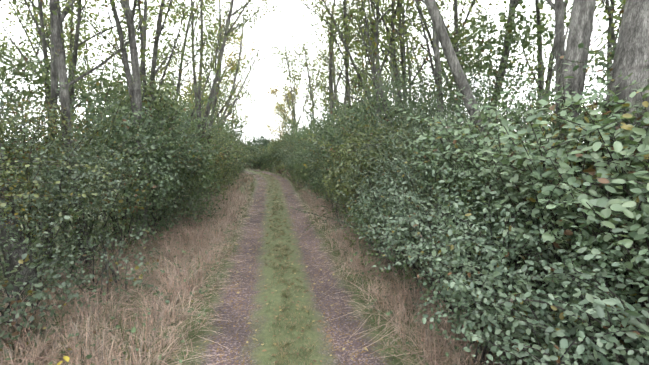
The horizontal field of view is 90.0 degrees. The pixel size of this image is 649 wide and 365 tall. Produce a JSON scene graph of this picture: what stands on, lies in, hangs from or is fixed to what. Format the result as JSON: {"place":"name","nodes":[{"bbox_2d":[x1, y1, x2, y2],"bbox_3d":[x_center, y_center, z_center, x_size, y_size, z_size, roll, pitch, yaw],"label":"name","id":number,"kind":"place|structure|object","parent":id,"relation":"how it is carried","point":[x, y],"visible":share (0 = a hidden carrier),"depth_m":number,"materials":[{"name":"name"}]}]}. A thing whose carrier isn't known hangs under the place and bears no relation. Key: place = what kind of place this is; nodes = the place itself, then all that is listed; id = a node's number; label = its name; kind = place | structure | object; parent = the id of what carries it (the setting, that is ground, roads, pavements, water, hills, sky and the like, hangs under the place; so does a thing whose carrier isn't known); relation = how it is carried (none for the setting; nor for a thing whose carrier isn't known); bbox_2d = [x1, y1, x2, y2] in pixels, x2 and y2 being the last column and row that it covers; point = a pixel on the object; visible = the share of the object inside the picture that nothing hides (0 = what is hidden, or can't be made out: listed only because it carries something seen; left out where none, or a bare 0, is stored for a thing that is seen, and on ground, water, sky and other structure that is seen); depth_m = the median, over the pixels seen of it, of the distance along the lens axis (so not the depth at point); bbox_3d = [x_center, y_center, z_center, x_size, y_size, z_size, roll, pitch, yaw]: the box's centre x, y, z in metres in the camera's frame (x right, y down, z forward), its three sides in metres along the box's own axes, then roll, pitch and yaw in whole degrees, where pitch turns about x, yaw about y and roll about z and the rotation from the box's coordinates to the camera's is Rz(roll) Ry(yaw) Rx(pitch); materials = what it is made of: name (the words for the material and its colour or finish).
{"place":"outdoors","nodes":[
{"label":"outdoors","id":0,"kind":"place"},
{"bbox_2d":[0,163,522,364],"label":"grass","id":1,"kind":"structure","parent":0,"point":[93,316],"depth_m":4.79,"materials":[{"name":"beige plant"}]},
{"bbox_2d":[0,0,621,143],"label":"sky","id":2,"kind":"structure","parent":0,"point":[284,28],"materials":[{"name":"white"}]},
{"bbox_2d":[0,150,626,364],"bbox_3d":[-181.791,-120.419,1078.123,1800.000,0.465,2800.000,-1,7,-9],"label":"ground","id":3,"kind":"structure","parent":0,"point":[251,291],"depth_m":5.25,"materials":[{"name":"brown soil"}]},
{"bbox_2d":[0,184,488,364],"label":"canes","id":4,"kind":"object","parent":3,"relation":"on","point":[195,288],"visible":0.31,"depth_m":5.08,"materials":[{"name":"beige plant"}]},
{"bbox_2d":[2,173,514,364],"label":"fallen leaves","id":5,"kind":"object","parent":3,"relation":"on","point":[67,358],"visible":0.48,"depth_m":5.17,"materials":[{"name":"brown plant"}]},
{"bbox_2d":[0,0,648,364],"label":"shrub leaves","id":6,"kind":"object","parent":3,"relation":"on","point":[210,177],"visible":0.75,"depth_m":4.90,"materials":[{"name":"green plant"}]},
{"bbox_2d":[0,0,648,364],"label":"shrub sticks","id":7,"kind":"object","parent":3,"relation":"on","point":[618,357],"visible":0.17,"depth_m":3.90,"materials":[{"name":"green plant"}]},
{"bbox_2d":[0,0,648,364],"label":"tree","id":8,"kind":"object","parent":3,"relation":"on","point":[631,50],"depth_m":8.51,"materials":[{"name":"green plant"}]}
]}

